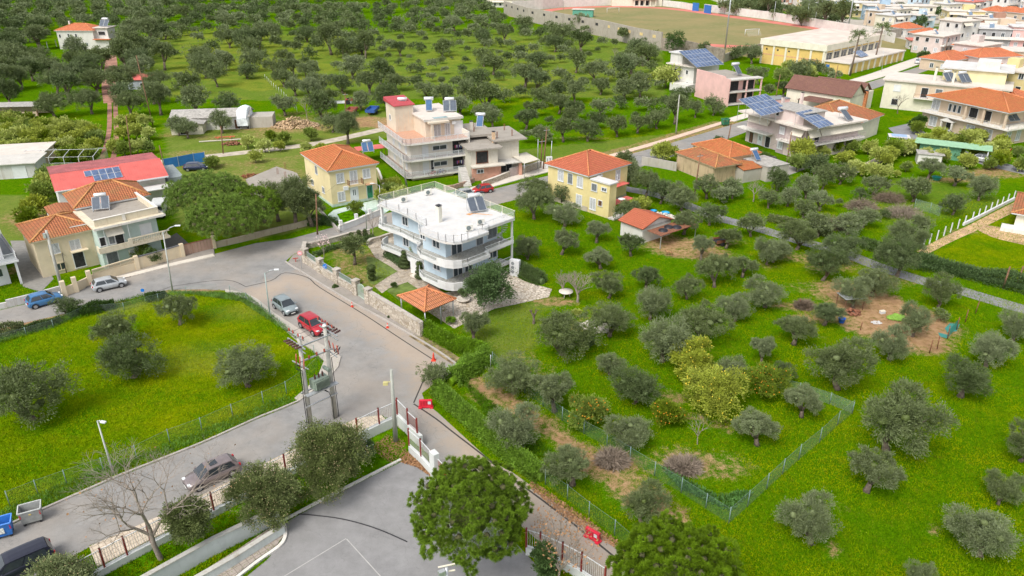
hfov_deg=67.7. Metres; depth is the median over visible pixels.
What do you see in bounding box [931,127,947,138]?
citrus tree
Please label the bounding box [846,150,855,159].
citrus tree
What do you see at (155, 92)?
olive tree
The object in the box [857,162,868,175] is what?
citrus tree
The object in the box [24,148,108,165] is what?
greenhouse frame
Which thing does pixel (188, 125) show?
olive tree
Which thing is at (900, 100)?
bare tree
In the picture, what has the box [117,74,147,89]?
red roofed hut
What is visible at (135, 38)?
olive tree
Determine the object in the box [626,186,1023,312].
narrow lane
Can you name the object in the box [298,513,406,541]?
pavement crack
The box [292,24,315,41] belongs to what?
olive tree
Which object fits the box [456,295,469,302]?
round planter
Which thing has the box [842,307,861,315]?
scrap heap
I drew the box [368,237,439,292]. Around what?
garden path
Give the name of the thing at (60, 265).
window
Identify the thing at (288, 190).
olive tree
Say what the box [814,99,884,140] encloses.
tile roofed house
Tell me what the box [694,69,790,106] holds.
pink house
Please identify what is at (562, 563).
bare plane tree
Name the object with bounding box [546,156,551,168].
shop sign
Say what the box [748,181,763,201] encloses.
bare tree
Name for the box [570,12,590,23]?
olive tree
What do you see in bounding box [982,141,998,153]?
citrus tree
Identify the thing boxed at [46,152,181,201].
red roofed warehouse
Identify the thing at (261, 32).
olive tree
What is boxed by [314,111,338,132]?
olive tree
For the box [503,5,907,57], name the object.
stadium grass
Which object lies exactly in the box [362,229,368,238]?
topiary tree
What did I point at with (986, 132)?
citrus tree
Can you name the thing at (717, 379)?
lemon tree
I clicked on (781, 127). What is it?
window
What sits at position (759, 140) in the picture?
door
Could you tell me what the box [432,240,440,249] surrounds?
window
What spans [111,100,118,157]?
dirt track
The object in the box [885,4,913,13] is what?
town house
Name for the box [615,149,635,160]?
olive tree
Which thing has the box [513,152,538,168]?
shade sail
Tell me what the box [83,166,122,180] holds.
solar panel array
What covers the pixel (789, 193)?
olive tree
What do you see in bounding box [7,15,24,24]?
olive tree
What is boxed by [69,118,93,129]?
citrus tree
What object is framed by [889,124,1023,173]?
driveway
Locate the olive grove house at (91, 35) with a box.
[46,21,116,48]
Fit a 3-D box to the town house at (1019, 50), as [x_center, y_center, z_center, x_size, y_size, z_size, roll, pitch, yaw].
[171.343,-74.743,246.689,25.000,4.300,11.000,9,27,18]
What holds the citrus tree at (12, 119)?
on the ground at (256, 90)
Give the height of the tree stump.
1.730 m
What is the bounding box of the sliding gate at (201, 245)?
[183,235,216,254]
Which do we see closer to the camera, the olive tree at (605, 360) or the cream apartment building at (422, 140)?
the olive tree at (605, 360)
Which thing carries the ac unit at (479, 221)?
on the white roofed villa at (439, 240)
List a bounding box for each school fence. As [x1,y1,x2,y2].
[78,450,306,575]
[355,400,397,439]
[396,398,407,433]
[406,409,417,432]
[407,428,429,472]
[525,527,606,575]
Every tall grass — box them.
[0,290,153,342]
[0,395,293,519]
[171,290,296,337]
[463,378,554,458]
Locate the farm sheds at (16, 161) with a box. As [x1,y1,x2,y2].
[0,141,55,179]
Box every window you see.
[0,268,4,276]
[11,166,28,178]
[47,242,61,255]
[57,261,66,270]
[67,238,81,250]
[71,251,87,268]
[98,236,108,246]
[105,250,120,267]
[107,236,116,244]
[114,234,124,243]
[128,248,138,257]
[139,222,152,234]
[234,119,240,128]
[336,172,344,183]
[337,191,345,202]
[349,170,357,184]
[362,168,370,178]
[401,215,408,226]
[402,237,408,247]
[419,233,425,240]
[421,144,428,156]
[422,160,429,172]
[430,160,434,171]
[432,144,446,150]
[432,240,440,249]
[432,264,440,271]
[433,124,441,136]
[433,160,447,166]
[444,123,450,135]
[452,140,465,153]
[452,156,462,168]
[454,120,462,134]
[476,151,488,163]
[476,237,483,246]
[477,169,483,173]
[487,227,497,239]
[488,250,497,259]
[557,169,563,181]
[567,173,572,184]
[576,194,581,206]
[577,176,582,188]
[589,197,595,210]
[591,183,597,191]
[597,200,602,206]
[615,169,620,180]
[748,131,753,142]
[764,136,770,147]
[777,141,782,149]
[779,126,784,134]
[826,52,832,59]
[833,50,839,57]
[841,49,846,55]
[848,47,853,54]
[868,43,873,49]
[890,98,896,104]
[893,84,901,91]
[920,87,928,97]
[928,115,937,126]
[930,99,940,111]
[933,89,942,98]
[945,122,950,129]
[947,103,952,111]
[951,104,956,112]
[956,105,961,113]
[965,124,974,130]
[968,107,978,119]
[983,110,992,122]
[984,128,992,140]
[1014,130,1021,140]
[1018,73,1023,79]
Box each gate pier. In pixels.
[407,424,422,446]
[429,449,439,479]
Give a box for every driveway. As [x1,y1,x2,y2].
[10,241,52,290]
[163,233,194,248]
[788,165,809,174]
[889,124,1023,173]
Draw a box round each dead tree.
[555,269,570,294]
[563,271,592,302]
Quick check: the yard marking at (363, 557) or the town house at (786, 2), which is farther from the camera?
the town house at (786, 2)
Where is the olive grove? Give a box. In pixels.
[0,0,950,321]
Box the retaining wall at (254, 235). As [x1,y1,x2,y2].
[216,218,320,247]
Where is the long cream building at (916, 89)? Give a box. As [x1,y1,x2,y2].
[880,58,1015,111]
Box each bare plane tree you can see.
[51,433,238,560]
[525,501,606,575]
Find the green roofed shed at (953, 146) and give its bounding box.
[915,137,992,160]
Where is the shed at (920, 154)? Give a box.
[915,149,944,163]
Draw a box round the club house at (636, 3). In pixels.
[611,0,661,5]
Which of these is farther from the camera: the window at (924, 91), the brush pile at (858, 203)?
the window at (924, 91)
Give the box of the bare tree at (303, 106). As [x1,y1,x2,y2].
[297,96,310,118]
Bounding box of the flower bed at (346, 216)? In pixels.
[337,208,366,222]
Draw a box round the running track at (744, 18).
[546,6,818,47]
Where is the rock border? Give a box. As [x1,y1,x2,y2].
[579,320,610,332]
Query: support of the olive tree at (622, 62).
on the ground at (256, 90)
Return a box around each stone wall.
[300,241,372,304]
[307,229,369,248]
[366,232,392,245]
[368,290,422,336]
[443,177,474,190]
[481,171,509,183]
[522,161,540,172]
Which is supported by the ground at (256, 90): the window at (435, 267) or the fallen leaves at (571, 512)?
the fallen leaves at (571, 512)
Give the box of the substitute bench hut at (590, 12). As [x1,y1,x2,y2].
[572,8,594,16]
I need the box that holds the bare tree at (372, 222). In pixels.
[365,215,378,233]
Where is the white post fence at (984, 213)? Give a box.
[923,191,1015,244]
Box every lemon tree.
[666,334,716,381]
[681,364,750,421]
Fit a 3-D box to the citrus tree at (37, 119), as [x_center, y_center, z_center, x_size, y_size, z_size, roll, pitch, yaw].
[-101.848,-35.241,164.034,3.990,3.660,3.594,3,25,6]
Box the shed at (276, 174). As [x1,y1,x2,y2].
[246,163,302,195]
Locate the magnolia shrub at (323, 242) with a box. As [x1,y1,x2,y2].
[311,234,329,251]
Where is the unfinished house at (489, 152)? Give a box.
[458,120,526,186]
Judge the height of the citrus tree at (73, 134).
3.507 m
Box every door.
[350,186,358,201]
[366,185,373,198]
[451,244,462,255]
[453,268,462,276]
[464,264,472,271]
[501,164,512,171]
[757,134,762,145]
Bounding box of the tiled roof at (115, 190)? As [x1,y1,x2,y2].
[44,179,150,227]
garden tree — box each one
[129,243,151,256]
[142,247,162,261]
[345,200,363,213]
[664,30,686,49]
[773,66,793,79]
[907,114,927,126]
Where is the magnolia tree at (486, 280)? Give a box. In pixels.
[462,257,517,310]
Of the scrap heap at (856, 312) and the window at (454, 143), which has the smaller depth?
the scrap heap at (856, 312)
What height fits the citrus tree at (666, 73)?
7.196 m
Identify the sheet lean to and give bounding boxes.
[836,292,864,311]
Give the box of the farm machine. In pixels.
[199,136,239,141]
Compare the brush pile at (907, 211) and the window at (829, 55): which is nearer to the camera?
the brush pile at (907, 211)
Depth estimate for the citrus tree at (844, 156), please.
141.02 m
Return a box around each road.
[0,67,926,575]
[835,158,880,176]
[917,203,1013,253]
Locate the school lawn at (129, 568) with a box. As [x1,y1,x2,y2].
[89,431,408,575]
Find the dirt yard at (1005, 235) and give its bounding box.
[974,225,1023,244]
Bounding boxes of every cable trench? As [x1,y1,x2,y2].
[246,273,431,358]
[413,361,432,402]
[414,404,612,554]
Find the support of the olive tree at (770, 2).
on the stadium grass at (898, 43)
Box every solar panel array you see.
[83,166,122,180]
[678,48,723,67]
[737,94,783,124]
[794,109,833,128]
[852,50,868,56]
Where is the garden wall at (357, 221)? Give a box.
[338,209,380,230]
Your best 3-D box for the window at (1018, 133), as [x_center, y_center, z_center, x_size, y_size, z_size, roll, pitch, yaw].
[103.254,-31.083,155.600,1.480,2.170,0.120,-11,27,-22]
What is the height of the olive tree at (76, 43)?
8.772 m
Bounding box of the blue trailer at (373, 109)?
[365,106,379,114]
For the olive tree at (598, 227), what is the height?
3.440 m
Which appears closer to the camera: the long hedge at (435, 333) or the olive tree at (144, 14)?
the long hedge at (435, 333)
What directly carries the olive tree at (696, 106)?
on the ground at (256, 90)
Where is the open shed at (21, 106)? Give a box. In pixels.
[0,101,49,116]
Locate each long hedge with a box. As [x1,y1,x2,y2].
[422,316,491,360]
[429,377,547,483]
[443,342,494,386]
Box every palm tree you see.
[848,27,870,75]
[872,22,892,54]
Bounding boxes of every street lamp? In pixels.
[97,420,114,474]
[162,225,180,290]
[264,269,278,313]
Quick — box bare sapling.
[689,415,710,444]
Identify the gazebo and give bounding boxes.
[397,284,456,323]
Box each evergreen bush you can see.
[157,493,215,546]
[529,539,561,575]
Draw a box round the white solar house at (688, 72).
[666,50,722,91]
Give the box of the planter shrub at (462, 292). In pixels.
[457,288,467,296]
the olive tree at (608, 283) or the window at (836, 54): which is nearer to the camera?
the olive tree at (608, 283)
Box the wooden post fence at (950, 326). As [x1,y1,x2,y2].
[929,301,979,352]
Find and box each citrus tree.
[0,108,18,118]
[0,116,18,122]
[0,121,12,129]
[0,125,18,141]
[6,109,21,117]
[9,136,29,143]
[10,205,42,222]
[11,114,29,120]
[12,124,30,138]
[13,117,23,124]
[16,126,32,138]
[18,193,50,216]
[19,110,38,118]
[23,118,31,124]
[23,179,54,198]
[27,124,48,138]
[28,116,47,123]
[28,121,44,127]
[29,136,40,142]
[29,139,44,142]
[30,169,52,186]
[34,163,53,178]
[38,128,53,139]
[40,119,53,126]
[44,137,61,148]
[45,116,57,128]
[46,124,63,131]
[47,129,63,137]
[49,115,68,125]
[54,135,73,148]
[55,143,75,162]
[57,119,73,132]
[58,132,68,138]
[62,138,77,146]
[63,144,81,161]
[64,130,82,137]
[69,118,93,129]
[71,136,84,145]
[75,126,88,139]
[75,142,92,160]
[82,147,99,159]
[83,123,103,132]
[83,128,104,143]
[83,135,103,149]
[105,137,119,153]
[112,114,128,126]
[112,125,130,140]
[114,140,130,155]
[123,121,143,139]
[125,111,137,123]
[128,136,147,153]
[135,113,154,126]
[140,126,157,140]
[140,139,155,152]
[202,154,219,168]
[240,133,255,148]
[247,148,264,162]
[254,138,272,152]
[263,129,277,140]
[272,139,285,151]
[274,130,291,142]
[299,141,312,150]
[302,127,318,140]
[314,142,326,148]
[373,188,387,199]
[378,181,398,196]
[385,175,401,186]
[388,187,396,197]
[391,183,410,197]
[627,196,648,209]
[640,193,651,208]
[648,72,655,80]
[650,143,660,158]
[653,63,681,87]
[654,140,678,159]
[781,59,795,69]
[785,152,811,171]
[787,136,815,154]
[797,147,817,157]
[802,64,817,76]
[817,145,831,155]
[833,141,844,151]
[833,150,851,163]
[844,139,861,150]
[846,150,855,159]
[848,158,864,173]
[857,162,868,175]
[860,139,878,154]
[861,159,884,176]
[868,145,889,162]
[874,163,894,176]
[877,151,894,163]
[881,145,900,158]
[882,139,906,153]
[893,169,901,176]
[899,160,913,171]
[900,137,915,155]
[901,140,916,156]
[909,120,926,133]
[917,132,938,139]
[920,146,931,149]
[931,126,948,130]
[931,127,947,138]
[935,147,951,162]
[939,131,959,141]
[954,133,968,142]
[957,152,978,168]
[958,126,982,142]
[960,154,978,168]
[968,140,986,153]
[972,138,983,143]
[974,128,986,139]
[975,128,989,140]
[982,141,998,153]
[982,156,999,169]
[990,152,1009,168]
[991,132,1010,142]
[992,137,1013,149]
[994,148,1012,163]
[1011,146,1023,156]
[1012,160,1022,171]
[1013,155,1023,171]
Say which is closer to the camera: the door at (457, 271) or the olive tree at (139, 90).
the door at (457, 271)
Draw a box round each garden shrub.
[445,316,456,322]
[571,308,581,316]
[585,337,594,346]
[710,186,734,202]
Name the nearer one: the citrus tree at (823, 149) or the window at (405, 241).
the window at (405, 241)
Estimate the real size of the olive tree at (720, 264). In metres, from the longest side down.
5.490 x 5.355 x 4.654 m
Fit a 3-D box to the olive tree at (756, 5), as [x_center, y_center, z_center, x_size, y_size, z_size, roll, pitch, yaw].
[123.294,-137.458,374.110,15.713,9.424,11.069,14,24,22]
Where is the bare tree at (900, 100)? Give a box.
[892,94,907,113]
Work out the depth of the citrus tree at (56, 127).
158.14 m
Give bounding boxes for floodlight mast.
[724,0,730,48]
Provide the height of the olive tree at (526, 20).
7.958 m
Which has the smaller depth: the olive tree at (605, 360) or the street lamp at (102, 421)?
the street lamp at (102, 421)
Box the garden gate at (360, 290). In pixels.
[357,284,363,298]
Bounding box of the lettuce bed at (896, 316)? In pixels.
[886,313,905,320]
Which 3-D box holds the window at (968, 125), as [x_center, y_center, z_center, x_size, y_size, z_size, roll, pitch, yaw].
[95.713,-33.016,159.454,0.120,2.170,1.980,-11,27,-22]
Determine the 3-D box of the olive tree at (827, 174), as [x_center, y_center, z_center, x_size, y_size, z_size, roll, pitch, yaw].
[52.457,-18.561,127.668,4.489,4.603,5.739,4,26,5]
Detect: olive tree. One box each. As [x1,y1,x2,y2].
[0,18,21,27]
[0,26,25,35]
[0,30,27,45]
[0,37,18,58]
[0,39,14,49]
[0,42,23,61]
[0,54,16,77]
[0,63,31,89]
[0,65,4,76]
[0,77,22,101]
[0,355,83,430]
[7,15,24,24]
[10,41,26,50]
[16,55,37,69]
[16,59,47,80]
[17,24,51,48]
[19,49,44,56]
[23,13,53,27]
[24,45,55,57]
[25,17,44,25]
[26,53,47,59]
[27,24,47,45]
[31,90,72,117]
[32,69,70,93]
[33,55,59,74]
[45,296,83,313]
[48,70,82,96]
[50,60,77,80]
[61,50,80,61]
[62,34,89,53]
[64,61,84,75]
[64,86,103,113]
[70,51,106,69]
[76,45,115,68]
[77,67,105,92]
[80,67,108,88]
[87,309,138,343]
[91,327,169,380]
[104,36,138,68]
[104,64,140,78]
[104,70,133,85]
[106,79,134,98]
[109,23,137,38]
[109,89,147,114]
[113,14,141,34]
[117,29,147,47]
[121,47,155,68]
[126,53,151,73]
[127,8,152,21]
[134,16,161,36]
[134,81,172,103]
[138,34,155,55]
[141,80,171,115]
[142,69,170,84]
[146,40,178,70]
[152,291,198,325]
[153,23,175,39]
[163,114,185,135]
[170,68,201,90]
[171,3,191,17]
[174,82,210,108]
[174,117,200,138]
[179,43,210,61]
[187,51,213,71]
[187,53,217,77]
[202,60,229,86]
[207,108,232,132]
[208,48,227,60]
[211,90,241,107]
[211,338,280,388]
[215,10,234,23]
[215,52,235,70]
[216,26,237,47]
[231,27,253,49]
[236,33,263,51]
[236,45,264,66]
[236,63,259,78]
[250,20,269,40]
[251,26,268,48]
[257,179,285,221]
[260,19,283,43]
[260,58,289,79]
[268,93,299,115]
[269,66,298,86]
[271,49,294,59]
[275,173,314,228]
[283,75,303,95]
[284,58,304,75]
[287,186,329,226]
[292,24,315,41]
[296,62,319,75]
[297,76,322,99]
[302,89,337,118]
[304,71,328,89]
[311,22,341,54]
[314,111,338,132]
[319,88,341,103]
[327,35,357,58]
[327,73,353,93]
[330,17,349,28]
[333,108,359,143]
[336,54,367,78]
[336,233,369,264]
[348,89,370,109]
[349,36,369,54]
[353,29,377,58]
[353,69,383,93]
[367,56,395,84]
[370,82,400,109]
[384,73,411,90]
[390,41,408,56]
[414,80,435,96]
[415,361,449,384]
[430,37,457,55]
[431,82,455,99]
[442,15,463,30]
[449,94,473,114]
[452,74,473,98]
[459,310,490,340]
[465,65,490,86]
[466,80,506,110]
[471,102,492,118]
[472,47,497,66]
[474,27,492,45]
[477,52,509,74]
[481,349,540,399]
[482,103,502,126]
[485,401,543,451]
[497,23,513,40]
[507,62,546,87]
[510,15,535,26]
[510,233,541,259]
[513,108,539,129]
[513,185,556,219]
[516,174,551,194]
[523,100,547,109]
[525,51,548,67]
[527,68,551,91]
[527,370,576,413]
[529,86,555,105]
[530,124,553,143]
[534,306,607,362]
[539,443,591,486]
[541,202,582,226]
[544,34,568,51]
[545,79,568,94]
[545,92,570,113]
[547,22,575,37]
[550,117,575,141]
[551,183,571,203]
[554,227,579,254]
[560,106,584,129]
[562,45,586,72]
[564,100,585,120]
[566,78,590,101]
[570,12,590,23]
[570,29,592,51]
[573,117,603,141]
[579,58,608,80]
[582,299,637,337]
[583,246,612,269]
[584,220,611,242]
[585,110,606,125]
[589,97,616,113]
[589,269,623,298]
[591,77,610,94]
[595,352,627,374]
[601,413,654,449]
[602,115,626,136]
[605,360,666,406]
[609,52,635,74]
[612,76,636,97]
[612,198,641,219]
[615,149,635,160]
[618,232,645,256]
[619,476,672,523]
[624,52,647,73]
[625,37,646,56]
[627,158,642,185]
[627,167,658,197]
[628,114,651,133]
[629,69,654,97]
[630,266,662,289]
[632,43,656,65]
[634,40,661,60]
[635,284,673,320]
[637,313,694,362]
[643,105,671,128]
[649,178,673,203]
[664,93,692,124]
[665,180,699,210]
[669,86,695,98]
[670,298,737,337]
[671,273,705,299]
[672,209,702,234]
[687,98,703,117]
[692,235,715,260]
[693,172,720,198]
[693,201,727,225]
[693,251,737,287]
[703,93,726,114]
[711,355,748,380]
[714,228,742,248]
[714,289,754,321]
[722,176,743,198]
[730,405,783,446]
[732,255,759,277]
[735,211,766,236]
[741,43,763,63]
[742,272,788,309]
[746,65,769,84]
[749,0,778,11]
[750,336,776,361]
[753,235,782,264]
[756,188,784,208]
[757,0,780,10]
[760,238,794,262]
[767,165,792,190]
[771,486,843,545]
[772,315,818,345]
[773,359,798,378]
[774,80,787,95]
[775,218,818,250]
[776,186,802,206]
[782,382,825,417]
[787,58,811,77]
[790,4,813,25]
[791,173,818,198]
[794,198,821,218]
[799,2,816,9]
[800,0,819,6]
[801,335,880,390]
[802,151,829,174]
[802,243,853,280]
[803,209,838,236]
[806,189,835,210]
[807,58,827,75]
[809,302,848,325]
[811,162,837,189]
[813,0,836,19]
[821,227,868,259]
[829,275,874,308]
[831,0,857,22]
[831,162,858,184]
[832,211,867,234]
[846,443,906,493]
[852,206,881,227]
[856,376,960,460]
[857,267,901,296]
[861,174,894,194]
[868,323,915,360]
[870,230,926,276]
[881,216,931,250]
[896,176,933,201]
[897,298,937,336]
[903,558,939,575]
[908,213,935,231]
[916,157,947,179]
[920,405,933,418]
[922,271,966,307]
[938,193,971,215]
[938,502,1023,561]
[939,351,995,398]
[940,164,975,185]
[966,173,1000,200]
[967,329,1020,369]
[981,468,1023,505]
[998,306,1023,341]
[1006,416,1023,462]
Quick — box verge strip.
[409,335,458,363]
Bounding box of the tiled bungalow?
[1000,191,1023,234]
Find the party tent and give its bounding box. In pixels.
[887,133,910,138]
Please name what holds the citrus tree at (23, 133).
on the ground at (256, 90)
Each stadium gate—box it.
[692,3,698,10]
[704,5,711,13]
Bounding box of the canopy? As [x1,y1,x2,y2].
[354,144,385,153]
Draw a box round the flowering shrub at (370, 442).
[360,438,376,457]
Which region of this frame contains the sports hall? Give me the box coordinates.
[759,28,905,73]
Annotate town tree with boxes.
[912,14,929,26]
[916,50,930,57]
[934,5,941,15]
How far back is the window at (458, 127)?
135.89 m
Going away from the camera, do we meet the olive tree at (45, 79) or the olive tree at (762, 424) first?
the olive tree at (762, 424)
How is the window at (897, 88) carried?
in the long cream building at (916, 89)
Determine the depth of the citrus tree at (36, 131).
153.45 m
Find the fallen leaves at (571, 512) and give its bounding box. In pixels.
[527,481,617,546]
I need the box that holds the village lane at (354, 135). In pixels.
[161,128,382,162]
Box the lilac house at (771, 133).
[737,92,868,156]
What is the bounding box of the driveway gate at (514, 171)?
[509,166,518,176]
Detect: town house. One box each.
[487,0,503,6]
[780,0,792,9]
[837,0,876,16]
[860,0,898,19]
[863,4,896,25]
[873,10,912,29]
[877,0,907,3]
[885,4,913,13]
[889,22,924,36]
[897,4,937,14]
[905,37,912,48]
[906,9,937,27]
[907,0,929,3]
[907,27,937,37]
[911,29,962,53]
[919,50,968,71]
[930,0,955,4]
[932,0,963,17]
[938,17,982,40]
[939,4,986,23]
[952,34,1003,51]
[954,0,985,8]
[959,9,988,18]
[961,47,1023,63]
[972,12,1018,22]
[978,22,1023,45]
[980,0,992,7]
[980,18,1015,25]
[981,5,1010,16]
[992,0,1020,6]
[1001,46,1023,57]
[1004,6,1018,9]
[1004,57,1023,90]
[1006,7,1023,21]
[1007,24,1023,46]
[1010,88,1023,96]
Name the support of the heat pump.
on the ground at (256, 90)
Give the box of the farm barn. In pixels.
[169,107,275,134]
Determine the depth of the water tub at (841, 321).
84.98 m
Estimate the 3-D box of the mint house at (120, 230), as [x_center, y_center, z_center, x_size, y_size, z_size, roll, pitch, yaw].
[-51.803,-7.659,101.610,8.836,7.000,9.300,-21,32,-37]
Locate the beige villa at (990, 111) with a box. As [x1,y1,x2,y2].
[919,87,1023,143]
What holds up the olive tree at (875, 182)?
on the ground at (256, 90)
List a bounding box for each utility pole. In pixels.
[43,230,60,285]
[126,116,131,154]
[136,55,153,125]
[220,126,223,153]
[315,194,317,234]
[383,369,397,442]
[401,153,407,186]
[539,139,543,164]
[543,128,546,168]
[675,95,679,133]
[694,153,702,193]
[786,132,791,162]
[1002,266,1010,288]
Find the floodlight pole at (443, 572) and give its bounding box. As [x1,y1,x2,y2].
[438,563,454,575]
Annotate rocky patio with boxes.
[428,270,551,327]
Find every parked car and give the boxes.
[0,536,55,575]
[24,290,62,309]
[90,275,126,292]
[182,161,207,171]
[182,453,240,491]
[271,294,298,315]
[297,311,328,336]
[451,187,474,197]
[471,183,493,192]
[974,152,990,161]
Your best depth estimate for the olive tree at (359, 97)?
183.10 m
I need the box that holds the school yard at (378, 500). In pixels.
[248,462,539,575]
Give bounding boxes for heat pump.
[510,258,520,276]
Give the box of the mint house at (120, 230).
[73,192,170,268]
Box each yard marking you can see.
[285,538,345,575]
[346,539,379,575]
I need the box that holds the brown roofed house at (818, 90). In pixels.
[785,74,873,107]
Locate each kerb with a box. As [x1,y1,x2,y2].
[13,400,298,523]
[236,523,286,575]
[284,458,401,521]
[285,261,456,363]
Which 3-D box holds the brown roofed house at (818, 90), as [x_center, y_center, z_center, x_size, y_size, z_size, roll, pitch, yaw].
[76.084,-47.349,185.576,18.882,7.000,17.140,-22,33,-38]
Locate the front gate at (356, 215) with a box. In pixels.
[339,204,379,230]
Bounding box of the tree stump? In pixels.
[529,309,537,323]
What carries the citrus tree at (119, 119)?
on the ground at (256, 90)
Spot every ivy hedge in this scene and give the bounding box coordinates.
[305,213,338,226]
[312,234,375,255]
[382,250,400,265]
[387,185,435,199]
[508,256,547,284]
[750,147,779,159]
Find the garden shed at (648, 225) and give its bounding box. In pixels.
[618,208,696,248]
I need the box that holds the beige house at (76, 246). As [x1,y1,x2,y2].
[14,211,99,277]
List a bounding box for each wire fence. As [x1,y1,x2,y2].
[2,284,209,333]
[4,360,313,504]
[229,286,316,353]
[492,352,728,508]
[545,469,628,535]
[728,403,850,522]
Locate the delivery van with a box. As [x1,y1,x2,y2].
[151,197,167,217]
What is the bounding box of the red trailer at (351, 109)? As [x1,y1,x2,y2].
[346,107,357,112]
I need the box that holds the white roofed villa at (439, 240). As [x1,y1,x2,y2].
[378,181,514,290]
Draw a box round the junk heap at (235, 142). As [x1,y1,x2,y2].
[221,140,240,145]
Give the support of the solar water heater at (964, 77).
on the long cream building at (916, 89)
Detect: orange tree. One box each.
[564,391,611,429]
[649,397,686,427]
[739,359,795,398]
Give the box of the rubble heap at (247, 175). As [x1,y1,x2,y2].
[241,173,258,177]
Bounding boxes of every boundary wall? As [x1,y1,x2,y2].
[318,208,339,232]
[376,168,383,200]
[641,156,676,170]
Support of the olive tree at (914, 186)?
on the ground at (256, 90)
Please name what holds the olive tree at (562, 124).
on the ground at (256, 90)
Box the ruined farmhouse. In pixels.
[675,138,789,183]
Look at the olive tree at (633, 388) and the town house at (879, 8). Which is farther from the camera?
the town house at (879, 8)
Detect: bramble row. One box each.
[0,320,24,337]
[21,314,62,331]
[67,298,115,318]
[144,290,167,302]
[766,213,832,236]
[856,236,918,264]
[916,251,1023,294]
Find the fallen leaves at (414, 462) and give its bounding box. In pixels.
[399,451,429,475]
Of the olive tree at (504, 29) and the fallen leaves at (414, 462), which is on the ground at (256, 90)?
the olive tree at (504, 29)
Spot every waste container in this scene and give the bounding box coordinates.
[0,513,13,536]
[16,499,42,526]
[721,118,729,125]
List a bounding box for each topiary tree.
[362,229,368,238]
[366,264,375,280]
[398,250,410,268]
[414,261,422,279]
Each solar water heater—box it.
[91,192,110,210]
[99,18,109,26]
[361,139,373,152]
[397,97,406,100]
[424,97,432,110]
[443,97,456,111]
[466,192,486,213]
[476,112,484,126]
[731,62,741,74]
[750,147,760,160]
[837,106,853,121]
[941,70,956,82]
[956,71,971,83]
[1008,114,1019,122]
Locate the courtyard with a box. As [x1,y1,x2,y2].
[328,199,388,222]
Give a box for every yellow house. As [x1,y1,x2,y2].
[300,144,379,206]
[544,149,634,220]
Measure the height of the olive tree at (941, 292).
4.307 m
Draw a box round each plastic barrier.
[418,399,432,408]
[583,526,601,544]
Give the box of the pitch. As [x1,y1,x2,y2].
[552,7,812,44]
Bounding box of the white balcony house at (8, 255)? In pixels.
[0,230,22,285]
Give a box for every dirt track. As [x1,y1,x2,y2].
[101,100,111,153]
[102,55,117,102]
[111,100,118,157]
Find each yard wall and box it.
[0,302,8,309]
[5,286,61,307]
[59,255,139,295]
[138,243,184,268]
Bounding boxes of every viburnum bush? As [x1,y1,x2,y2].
[20,549,100,575]
[213,457,304,535]
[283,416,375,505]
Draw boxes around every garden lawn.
[366,257,396,283]
[388,283,416,301]
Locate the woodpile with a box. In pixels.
[271,116,320,129]
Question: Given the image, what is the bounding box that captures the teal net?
[938,319,959,337]
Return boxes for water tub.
[838,317,845,322]
[932,175,941,180]
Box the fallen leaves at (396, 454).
[374,434,405,461]
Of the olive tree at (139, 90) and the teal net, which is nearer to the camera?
the teal net
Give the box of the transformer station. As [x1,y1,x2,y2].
[283,317,340,427]
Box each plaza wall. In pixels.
[141,511,279,575]
[194,523,284,575]
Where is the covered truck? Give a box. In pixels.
[236,105,252,127]
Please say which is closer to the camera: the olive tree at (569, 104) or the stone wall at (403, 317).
the stone wall at (403, 317)
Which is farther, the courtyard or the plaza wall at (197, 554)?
the courtyard
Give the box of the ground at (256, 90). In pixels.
[0,0,1023,575]
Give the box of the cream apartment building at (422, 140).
[378,95,469,179]
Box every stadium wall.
[504,1,662,48]
[512,0,610,8]
[661,38,725,62]
[662,0,692,9]
[704,4,895,42]
[724,44,761,61]
[875,28,901,37]
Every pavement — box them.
[86,248,213,287]
[88,254,214,285]
[89,415,384,567]
[213,526,282,575]
[225,289,340,400]
[288,253,419,336]
[449,168,547,193]
[609,120,731,156]
[730,58,918,121]
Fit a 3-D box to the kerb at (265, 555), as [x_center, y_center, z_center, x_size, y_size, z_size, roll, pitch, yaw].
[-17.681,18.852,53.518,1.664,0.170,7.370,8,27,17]
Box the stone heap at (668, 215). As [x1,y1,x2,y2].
[656,212,673,219]
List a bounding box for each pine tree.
[161,169,247,215]
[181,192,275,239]
[230,184,283,219]
[406,454,534,575]
[605,508,747,575]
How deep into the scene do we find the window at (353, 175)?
120.60 m
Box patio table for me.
[559,288,572,296]
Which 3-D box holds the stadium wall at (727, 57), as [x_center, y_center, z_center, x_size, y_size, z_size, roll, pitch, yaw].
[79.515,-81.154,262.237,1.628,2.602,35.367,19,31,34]
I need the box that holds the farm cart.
[713,237,725,246]
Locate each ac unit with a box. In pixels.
[400,196,407,202]
[424,189,431,195]
[465,224,472,231]
[476,218,483,225]
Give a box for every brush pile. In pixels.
[590,444,631,473]
[660,451,704,478]
[793,297,816,310]
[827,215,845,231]
[843,196,879,211]
[869,190,907,204]
[881,201,923,220]
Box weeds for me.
[660,466,753,510]
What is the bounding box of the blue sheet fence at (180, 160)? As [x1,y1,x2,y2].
[162,152,204,166]

